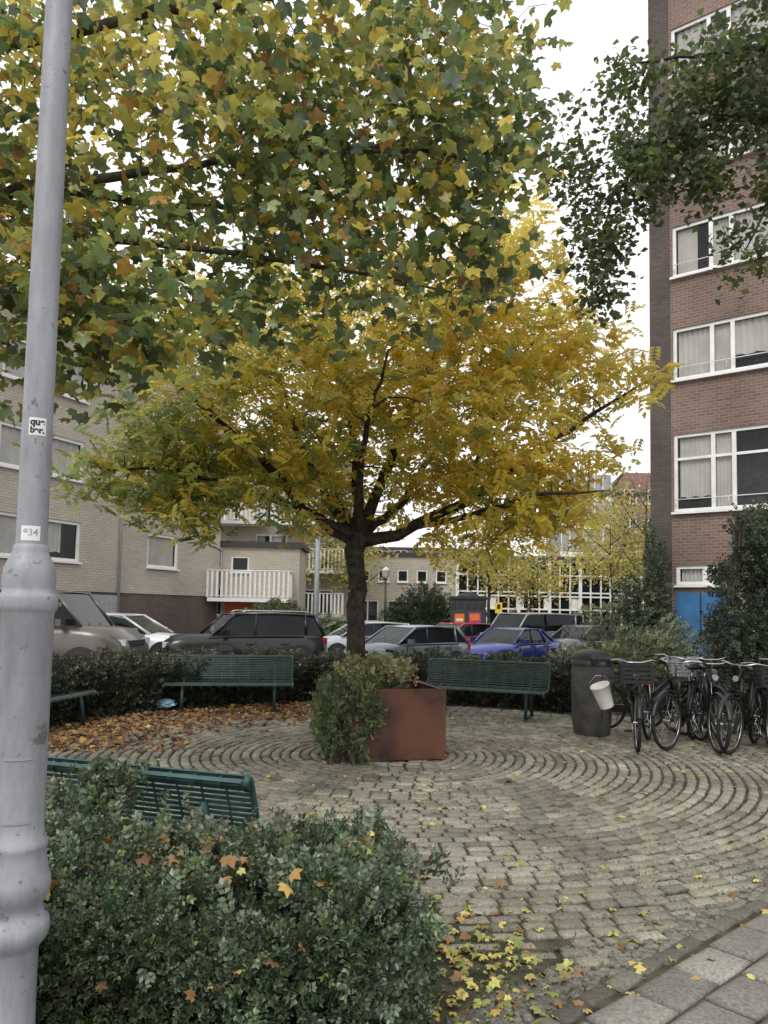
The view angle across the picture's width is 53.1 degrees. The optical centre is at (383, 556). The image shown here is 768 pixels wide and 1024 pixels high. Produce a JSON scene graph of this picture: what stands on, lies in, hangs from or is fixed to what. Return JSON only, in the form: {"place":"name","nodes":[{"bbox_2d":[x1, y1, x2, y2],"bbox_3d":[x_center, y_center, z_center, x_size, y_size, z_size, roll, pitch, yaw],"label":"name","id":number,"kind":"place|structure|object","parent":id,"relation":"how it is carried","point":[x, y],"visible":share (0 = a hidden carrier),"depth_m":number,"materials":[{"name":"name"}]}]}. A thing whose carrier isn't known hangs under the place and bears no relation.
{"place":"outdoors","nodes":[
{"label":"outdoors","id":0,"kind":"place"},
{"bbox_2d":[0,0,649,555],"label":"sky","id":1,"kind":"structure","parent":0,"point":[592,26],"materials":[{"name":"white"}]},
{"bbox_2d":[56,658,660,691],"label":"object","id":2,"kind":"structure","parent":0,"point":[332,666],"depth_m":25.20,"materials":[{"name":"concrete"}]},
{"bbox_2d":[0,588,149,672],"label":"parked van","id":3,"kind":"object","parent":2,"relation":"on","point":[84,624],"visible":0.27,"depth_m":15.97,"materials":[{"name":"beige paint"}]},
{"bbox_2d":[106,613,177,669],"bbox_3d":[-6.941,2.249,20.483,4.637,1.495,2.190,1,-4,6],"label":"parked car","id":4,"kind":"object","parent":2,"relation":"on","point":[156,632],"visible":0.08,"depth_m":19.83,"materials":[{"name":"white paint"}]},
{"bbox_2d":[159,610,326,667],"bbox_3d":[-3.798,2.309,20.482,4.337,1.764,2.210,3,-4,-24],"label":"parked suv","id":5,"kind":"object","parent":2,"relation":"on","point":[236,633],"visible":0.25,"depth_m":19.95,"materials":[{"name":"black paint"}]},
{"bbox_2d":[244,596,346,634],"bbox_3d":[-3.464,2.877,31.984,2.855,2.487,5.065,-2,-5,40],"label":"street shrub","id":6,"kind":"object","parent":2,"relation":"on","point":[329,625],"visible":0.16,"depth_m":31.28,"materials":[{"name":"green plant"}]},
{"bbox_2d":[313,501,353,616],"bbox_3d":[-1.722,0.883,26.977,1.510,5.684,0.250,1,-4,0],"label":"street lamp","id":7,"kind":"object","parent":2,"relation":"on","point":[316,580],"visible":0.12,"depth_m":26.94,"materials":[{"name":"grey metal"}]},
{"bbox_2d":[324,621,409,661],"bbox_3d":[-0.815,3.208,28.844,4.187,1.565,2.150,3,-4,-20],"label":"parked car","id":8,"kind":"object","parent":2,"relation":"on","point":[337,638],"visible":0.17,"depth_m":28.21,"materials":[{"name":"silver paint"}]},
{"bbox_2d":[381,567,390,621],"bbox_3d":[0.054,2.418,34.916,0.440,3.950,0.429,1,-4,0],"label":"street lamp","id":9,"kind":"object","parent":2,"relation":"on","point":[385,572],"visible":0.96,"depth_m":34.90,"materials":[{"name":"black paint"}]},
{"bbox_2d":[343,625,469,668],"bbox_3d":[0.692,2.883,23.655,4.187,1.565,2.150,5,-5,-42],"label":"parked car","id":10,"kind":"object","parent":2,"relation":"on","point":[408,639],"visible":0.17,"depth_m":23.35,"materials":[{"name":"silver metal"}]},
{"bbox_2d":[436,622,491,643],"bbox_3d":[2.931,3.464,31.336,4.187,1.565,2.150,4,-5,-40],"label":"parked car","id":11,"kind":"object","parent":2,"relation":"on","point":[469,629],"visible":0.07,"depth_m":31.04,"materials":[{"name":"red paint"}]},
{"bbox_2d":[449,592,486,622],"bbox_3d":[3.693,2.982,33.880,1.660,2.820,1.460,1,-4,6],"label":"poster kiosk","id":12,"kind":"object","parent":2,"relation":"on","point":[467,606],"visible":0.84,"depth_m":33.27,"materials":[{"name":"orange paint"}]},
{"bbox_2d":[495,600,501,612],"bbox_3d":[4.891,3.094,32.856,0.300,2.500,0.099,1,-4,0],"label":"traffic sign","id":13,"kind":"object","parent":2,"relation":"on","point":[498,607],"visible":0.63,"depth_m":32.88,"materials":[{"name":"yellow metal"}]},
{"bbox_2d":[469,627,561,669],"bbox_3d":[4.288,3.169,26.246,2.190,1.495,4.637,-2,-5,40],"label":"parked car","id":14,"kind":"object","parent":2,"relation":"on","point":[526,642],"visible":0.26,"depth_m":25.77,"materials":[{"name":"blue paint"}]},
{"bbox_2d":[478,613,583,636],"bbox_3d":[6.034,3.329,31.852,4.937,2.025,2.290,4,-5,-35],"label":"parked van","id":15,"kind":"object","parent":2,"relation":"on","point":[549,623],"visible":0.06,"depth_m":31.36,"materials":[{"name":"silver paint"}]},
{"bbox_2d":[548,625,623,657],"bbox_3d":[7.931,3.525,30.838,4.187,1.565,2.150,4,-5,-40],"label":"parked car","id":16,"kind":"object","parent":2,"relation":"on","point":[569,635],"visible":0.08,"depth_m":30.34,"materials":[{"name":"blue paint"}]},
{"bbox_2d":[556,492,650,638],"bbox_3d":[8.958,0.873,31.077,4.013,6.856,4.019,5,-5,-43],"label":"young yellow tree","id":17,"kind":"object","parent":2,"relation":"on","point":[616,560],"visible":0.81,"depth_m":31.01,"materials":[{"name":"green plant"}]},
{"bbox_2d":[572,601,650,649],"bbox_3d":[9.030,3.114,30.878,5.224,2.800,10.099,-2,-5,39],"label":"street shrub","id":18,"kind":"object","parent":2,"relation":"on","point":[607,608],"visible":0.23,"depth_m":32.47,"materials":[{"name":"green plant"}]},
{"bbox_2d":[607,462,650,579],"bbox_3d":[8.465,0.354,25.072,2.463,7.028,2.686,5,-6,-45],"label":"tall bare tree","id":19,"kind":"object","parent":2,"relation":"on","point":[641,494],"visible":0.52,"depth_m":25.20,"materials":[{"name":"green plant"}]},
{"bbox_2d":[44,702,767,1023],"bbox_3d":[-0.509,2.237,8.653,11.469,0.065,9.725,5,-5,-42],"label":"circular paving","id":20,"kind":"structure","parent":0,"point":[600,902],"depth_m":6.45,"materials":[{"name":"grey stone"}]},
{"bbox_2d":[50,661,98,724],"bbox_3d":[-4.359,1.779,9.604,0.650,0.840,1.986,1,-4,8],"label":"park bench","id":21,"kind":"object","parent":20,"relation":"on","point":[63,697],"visible":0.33,"depth_m":10.23,"materials":[{"name":"green paint"}]},
{"bbox_2d":[45,756,259,898],"bbox_3d":[-1.451,1.449,4.086,1.936,0.840,0.650,0,-4,18],"label":"park bench","id":22,"kind":"object","parent":20,"relation":"on","point":[196,779],"visible":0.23,"depth_m":3.69,"materials":[{"name":"teal paint"}]},
{"bbox_2d":[153,698,177,709],"bbox_3d":[-3.380,2.281,11.859,0.359,0.174,0.299,1,-4,0],"label":"plastic bag","id":23,"kind":"object","parent":20,"relation":"on","point":[166,703],"visible":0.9,"depth_m":11.78,"materials":[{"name":"plastic"}]},
{"bbox_2d":[48,700,318,753],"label":"leaf litter","id":24,"kind":"object","parent":20,"relation":"on","point":[66,732],"visible":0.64,"depth_m":10.45,"materials":[{"name":"brown plant"}]},
{"bbox_2d":[162,654,293,711],"bbox_3d":[-2.429,1.991,12.112,1.986,0.840,0.650,2,-4,-8],"label":"park bench","id":25,"kind":"object","parent":20,"relation":"on","point":[274,683],"visible":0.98,"depth_m":12.29,"materials":[{"name":"green paint"}]},
{"bbox_2d":[365,649,393,655],"bbox_3d":[-0.063,1.799,10.299,0.620,1.108,1.773,-6,-6,14],"label":"bicycle","id":26,"kind":"object","parent":20,"relation":"on","point":[388,650],"visible":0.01,"depth_m":9.96,"materials":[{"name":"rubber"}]},
{"bbox_2d":[332,680,445,761],"bbox_3d":[0.015,1.851,8.822,1.095,0.760,1.095,2,-4,-15],"label":"corten planter","id":27,"kind":"object","parent":20,"relation":"on","point":[414,727],"visible":0.59,"depth_m":8.33,"materials":[{"name":"metal"}]},
{"bbox_2d":[307,668,407,766],"bbox_3d":[-0.286,1.741,8.407,1.136,1.037,1.017,1,-4,0],"label":"planter ivy","id":28,"kind":"object","parent":27,"relation":"attached to","point":[334,692],"visible":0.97,"depth_m":8.14,"materials":[{"name":"green plant"}]},
{"bbox_2d":[50,182,684,658],"bbox_3d":[-0.249,-1.193,9.199,7.314,6.126,4.402,1,-4,0],"label":"golden ash tree","id":29,"kind":"object","parent":27,"relation":"on","point":[358,400],"visible":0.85,"depth_m":8.40,"materials":[{"name":"yellow plant"}]},
{"bbox_2d":[333,650,418,685],"bbox_3d":[-0.085,1.234,8.543,0.958,0.371,1.044,1,-4,0],"label":"planter heather","id":30,"kind":"object","parent":27,"relation":"on","point":[384,667],"visible":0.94,"depth_m":8.39,"materials":[{"name":"green plant"}]},
{"bbox_2d":[58,708,767,1019],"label":"leaf litter","id":31,"kind":"object","parent":20,"relation":"on","point":[448,939],"visible":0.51,"depth_m":5.77,"materials":[{"name":"plant"}]},
{"bbox_2d":[67,704,767,1020],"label":"leaf crumbs","id":32,"kind":"object","parent":20,"relation":"on","point":[530,842],"visible":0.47,"depth_m":6.17,"materials":[{"name":"plant"}]},
{"bbox_2d":[194,762,767,1023],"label":"joint weeds","id":33,"kind":"object","parent":20,"relation":"on","point":[506,969],"visible":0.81,"depth_m":4.62,"materials":[{"name":"green plant"}]},
{"bbox_2d":[426,658,551,720],"bbox_3d":[1.569,2.061,12.007,1.986,0.840,0.650,-1,-4,22],"label":"park bench","id":34,"kind":"object","parent":20,"relation":"on","point":[531,691],"visible":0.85,"depth_m":12.10,"materials":[{"name":"green paint"}]},
{"bbox_2d":[363,846,676,1023],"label":"leaf litter","id":35,"kind":"object","parent":20,"relation":"on","point":[457,961],"visible":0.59,"depth_m":3.50,"materials":[{"name":"yellow plant"}]},
{"bbox_2d":[570,649,612,736],"bbox_3d":[2.825,1.835,10.451,0.564,1.145,0.564,2,-4,-15],"label":"litter bin","id":36,"kind":"object","parent":20,"relation":"on","point":[590,718],"visible":0.91,"depth_m":10.23,"materials":[{"name":"grey plastic"}]},
{"bbox_2d":[589,675,613,709],"bbox_3d":[2.671,1.649,9.430,0.246,0.423,0.244,-21,5,-1],"label":"plastic bucket","id":37,"kind":"object","parent":36,"relation":"hanging from","point":[601,691],"visible":1,"depth_m":9.36,"materials":[{"name":"white plastic"}]},
{"bbox_2d":[444,865,767,1023],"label":"cobble filler","id":38,"kind":"object","parent":20,"relation":"on","point":[542,1001],"visible":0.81,"depth_m":3.56,"materials":[{"name":"stone"}]},
{"bbox_2d":[606,659,662,752],"bbox_3d":[3.191,1.810,9.626,0.635,1.098,1.808,-7,-7,27],"label":"bicycle","id":39,"kind":"object","parent":20,"relation":"on","point":[645,679],"visible":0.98,"depth_m":9.23,"materials":[{"name":"metal"}]},
{"bbox_2d":[611,654,706,734],"bbox_3d":[3.566,1.888,10.612,1.819,1.093,0.636,0,1,20],"label":"bicycle","id":40,"kind":"object","parent":20,"relation":"on","point":[682,672],"visible":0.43,"depth_m":10.53,"materials":[{"name":"metal"}]},
{"bbox_2d":[634,656,711,740],"bbox_3d":[4.022,1.894,10.621,0.630,1.102,1.793,7,-6,-20],"label":"bicycle","id":41,"kind":"object","parent":20,"relation":"on","point":[657,683],"visible":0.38,"depth_m":10.49,"materials":[{"name":"metal"}]},
{"bbox_2d":[650,659,710,749],"bbox_3d":[3.791,1.827,9.695,0.636,1.098,1.810,3,-2,35],"label":"bicycle","id":42,"kind":"object","parent":20,"relation":"on","point":[688,714],"visible":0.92,"depth_m":9.46,"materials":[{"name":"metal"}]},
{"bbox_2d":[680,660,732,753],"bbox_3d":[4.099,1.830,9.678,0.630,1.102,1.793,-6,-6,21],"label":"bicycle","id":43,"kind":"object","parent":20,"relation":"on","point":[708,714],"visible":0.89,"depth_m":9.32,"materials":[{"name":"metal"}]},
{"bbox_2d":[684,656,732,740],"bbox_3d":[4.434,1.904,10.610,0.636,1.093,1.819,-4,-5,10],"label":"bicycle","id":44,"kind":"object","parent":20,"relation":"on","point":[722,690],"visible":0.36,"depth_m":10.26,"materials":[{"name":"metal"}]},
{"bbox_2d":[715,660,767,753],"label":"bicycle","id":45,"kind":"object","parent":20,"relation":"on","point":[747,719],"visible":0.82,"depth_m":9.26,"materials":[{"name":"metal"}]},
{"bbox_2d":[734,662,767,744],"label":"bicycle","id":46,"kind":"object","parent":20,"relation":"on","point":[763,678],"visible":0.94,"depth_m":9.17,"materials":[{"name":"metal"}]},
{"bbox_2d":[529,891,767,1023],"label":"sidewalk slabs","id":47,"kind":"structure","parent":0,"point":[676,988],"depth_m":3.36,"materials":[{"name":"concrete"}]},
{"bbox_2d":[534,0,767,327],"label":"elm tree","id":48,"kind":"object","parent":47,"relation":"on","point":[646,156],"visible":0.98,"depth_m":7.18,"materials":[{"name":"green plant"}]},
{"bbox_2d":[613,699,764,724],"bbox_3d":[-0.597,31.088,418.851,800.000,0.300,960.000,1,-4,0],"label":"ground","id":49,"kind":"structure","parent":0,"point":[621,703],"depth_m":13.15,"materials":[{"name":"grey stone"}]},
{"bbox_2d":[0,0,72,1023],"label":"street lamp","id":50,"kind":"object","parent":49,"relation":"on","point":[30,604],"visible":1,"depth_m":2.37,"materials":[{"name":"metal"}]},
{"bbox_2d":[0,287,223,633],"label":"beige apartment block","id":51,"kind":"structure","parent":49,"relation":"on","point":[109,562],"depth_m":27.23,"materials":[{"name":"brick"}]},
{"bbox_2d":[0,339,182,570],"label":"windows","id":52,"kind":"structure","parent":51,"relation":"in","point":[158,559],"depth_m":25.36,"materials":[{"name":"white glass"}]},
{"bbox_2d":[35,806,447,1023],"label":"clipped hedge","id":53,"kind":"object","parent":49,"relation":"on","point":[142,949],"visible":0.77,"depth_m":2.55,"materials":[{"name":"green plant"}]},
{"bbox_2d":[46,818,377,900],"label":"leaf litter","id":54,"kind":"object","parent":53,"relation":"on","point":[229,860],"visible":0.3,"depth_m":2.87,"materials":[{"name":"plant"}]},
{"bbox_2d":[96,943,337,1002],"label":"leaf litter","id":55,"kind":"object","parent":53,"relation":"on","point":[190,993],"visible":0.84,"depth_m":2.40,"materials":[{"name":"plant"}]},
{"bbox_2d":[45,753,468,913],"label":"hedge shoots","id":56,"kind":"object","parent":53,"relation":"on","point":[109,785],"visible":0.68,"depth_m":3.09,"materials":[{"name":"green plant"}]},
{"bbox_2d":[220,547,306,614],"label":"walls","id":57,"kind":"structure","parent":49,"relation":"on","point":[293,560],"depth_m":33.65,"materials":[{"name":"beige brick"}]},
{"bbox_2d":[229,556,249,573],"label":"windows","id":58,"kind":"structure","parent":57,"relation":"attached to","point":[241,562],"depth_m":34.36,"materials":[{"name":"white paint"}]},
{"bbox_2d":[206,569,292,612],"bbox_3d":[-5.746,2.325,32.855,3.480,3.426,1.370,1,-4,0],"label":"balcony railing","id":59,"kind":"object","parent":57,"relation":"attached to","point":[231,604],"visible":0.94,"depth_m":32.28,"materials":[{"name":"white metal"}]},
{"bbox_2d":[220,541,309,552],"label":"roof","id":60,"kind":"structure","parent":57,"relation":"on","point":[303,547],"depth_m":33.56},
{"bbox_2d":[217,461,352,624],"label":"balcony apartment wing","id":61,"kind":"structure","parent":49,"relation":"on","point":[333,602],"depth_m":41.13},
{"bbox_2d":[217,488,333,618],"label":"windows","id":62,"kind":"structure","parent":61,"relation":"in","point":[260,537],"depth_m":41.41,"materials":[{"name":"white paint"}]},
{"bbox_2d":[0,0,573,458],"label":"plane tree","id":63,"kind":"object","parent":49,"relation":"on","point":[120,330],"visible":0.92,"depth_m":5.56,"materials":[{"name":"green plant"}]},
{"bbox_2d":[49,644,574,725],"bbox_3d":[-1.476,2.013,12.299,10.453,1.166,3.916,3,-4,-24],"label":"hedge","id":64,"kind":"object","parent":49,"relation":"on","point":[137,691],"visible":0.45,"depth_m":12.48,"materials":[{"name":"green plant"}]},
{"bbox_2d":[300,522,399,623],"bbox_3d":[-1.925,0.797,40.166,6.360,7.779,5.288,1,-4,0],"label":"young yellow tree","id":65,"kind":"object","parent":49,"relation":"on","point":[339,567],"visible":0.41,"depth_m":39.55,"materials":[{"name":"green plant"}]},
{"bbox_2d":[364,555,455,621],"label":"walls","id":66,"kind":"structure","parent":49,"relation":"on","point":[412,565],"depth_m":50.03,"materials":[{"name":"beige brick"}]},
{"bbox_2d":[364,569,446,621],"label":"windows","id":67,"kind":"structure","parent":66,"relation":"attached to","point":[370,609],"depth_m":50.57,"materials":[{"name":"white paint"}]},
{"bbox_2d":[365,552,447,556],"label":"roof","id":68,"kind":"structure","parent":66,"relation":"on","point":[404,554],"depth_m":49.98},
{"bbox_2d":[365,547,484,554],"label":"roof","id":69,"kind":"object","parent":66,"relation":"on","point":[400,549],"visible":0.02,"depth_m":92.27,"materials":[{"name":"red brick"}]},
{"bbox_2d":[371,550,456,552],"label":"windows","id":70,"kind":"structure","parent":69,"relation":"in","point":[371,550],"depth_m":92.33,"materials":[{"name":"white paint"}]},
{"bbox_2d":[374,579,451,625],"bbox_3d":[2.025,2.837,35.915,4.978,3.752,3.135,2,-4,-16],"label":"round shrub","id":71,"kind":"object","parent":49,"relation":"on","point":[403,611],"visible":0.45,"depth_m":35.47,"materials":[{"name":"green plant"}]},
{"bbox_2d":[426,505,538,623],"bbox_3d":[4.911,1.000,36.123,5.445,7.161,4.858,-2,-5,38],"label":"young yellow tree","id":72,"kind":"object","parent":49,"relation":"on","point":[477,562],"visible":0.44,"depth_m":35.84,"materials":[{"name":"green plant"}]},
{"bbox_2d":[477,533,577,612],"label":"young yellow tree","id":73,"kind":"object","parent":49,"relation":"on","point":[545,584],"visible":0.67,"depth_m":41.81,"materials":[{"name":"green plant"}]},
{"bbox_2d":[459,560,639,626],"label":"building","id":74,"kind":"structure","parent":49,"relation":"on","point":[595,588],"depth_m":50.08,"materials":[{"name":"beige glass"}]},
{"bbox_2d":[454,555,639,560],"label":"roof","id":75,"kind":"structure","parent":74,"relation":"on","point":[559,558],"depth_m":49.83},
{"bbox_2d":[456,558,643,627],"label":"windows","id":76,"kind":"structure","parent":74,"relation":"attached to","point":[549,609],"depth_m":49.86,"materials":[{"name":"white paint"}]},
{"bbox_2d":[490,597,578,608],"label":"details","id":77,"kind":"object","parent":76,"relation":"attached to","point":[574,603],"visible":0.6,"depth_m":49.90,"materials":[{"name":"fabric"}]},
{"bbox_2d":[546,474,611,556],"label":"building","id":78,"kind":"structure","parent":49,"relation":"on","point":[561,539],"depth_m":77.02,"materials":[{"name":"white paint"}]},
{"bbox_2d":[560,477,650,631],"bbox_3d":[11.997,0.491,37.951,6.328,8.699,5.737,1,-4,0],"label":"young yellow tree","id":79,"kind":"object","parent":49,"relation":"on","point":[604,545],"visible":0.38,"depth_m":37.72,"materials":[{"name":"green plant"}]},
{"bbox_2d":[510,612,702,712],"bbox_3d":[4.173,1.959,14.078,4.060,1.931,2.999,1,-4,0],"label":"shrub","id":80,"kind":"object","parent":49,"relation":"on","point":[670,646],"visible":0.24,"depth_m":14.24,"materials":[{"name":"green plant"}]},
{"bbox_2d":[584,478,650,575],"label":"tall bare tree","id":81,"kind":"object","parent":49,"relation":"on","point":[623,512],"visible":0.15,"depth_m":46.26,"materials":[{"name":"yellow plant"}]},
{"bbox_2d":[612,489,650,609],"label":"walls","id":82,"kind":"structure","parent":49,"relation":"on","point":[639,501],"depth_m":76.53,"materials":[{"name":"red brick"}]},
{"bbox_2d":[612,473,649,501],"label":"roof","id":83,"kind":"structure","parent":82,"relation":"on","point":[638,477],"depth_m":78.41,"materials":[{"name":"red tile"}]},
{"bbox_2d":[624,489,650,557],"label":"windows","id":84,"kind":"structure","parent":82,"relation":"attached to","point":[631,501],"depth_m":76.69,"materials":[{"name":"white paint"}]},
{"bbox_2d":[648,0,767,689],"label":"brick apartment block","id":85,"kind":"structure","parent":49,"relation":"on","point":[708,445],"depth_m":19.94,"materials":[{"name":"brown brick"}]},
{"bbox_2d":[605,519,677,677],"bbox_3d":[6.563,1.228,19.771,2.110,4.511,1.636,1,-4,0],"label":"climbing ivy","id":86,"kind":"object","parent":85,"relation":"attached to","point":[647,594],"visible":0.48,"depth_m":19.79,"materials":[{"name":"green plant"}]},
{"bbox_2d":[668,0,767,586],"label":"windows","id":87,"kind":"structure","parent":85,"relation":"in","point":[732,461],"depth_m":19.83,"materials":[{"name":"white glass"}]},
{"bbox_2d":[688,495,767,729],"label":"holly bush","id":88,"kind":"object","parent":49,"relation":"on","point":[741,637],"visible":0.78,"depth_m":11.41,"materials":[{"name":"green plant"}]}
]}

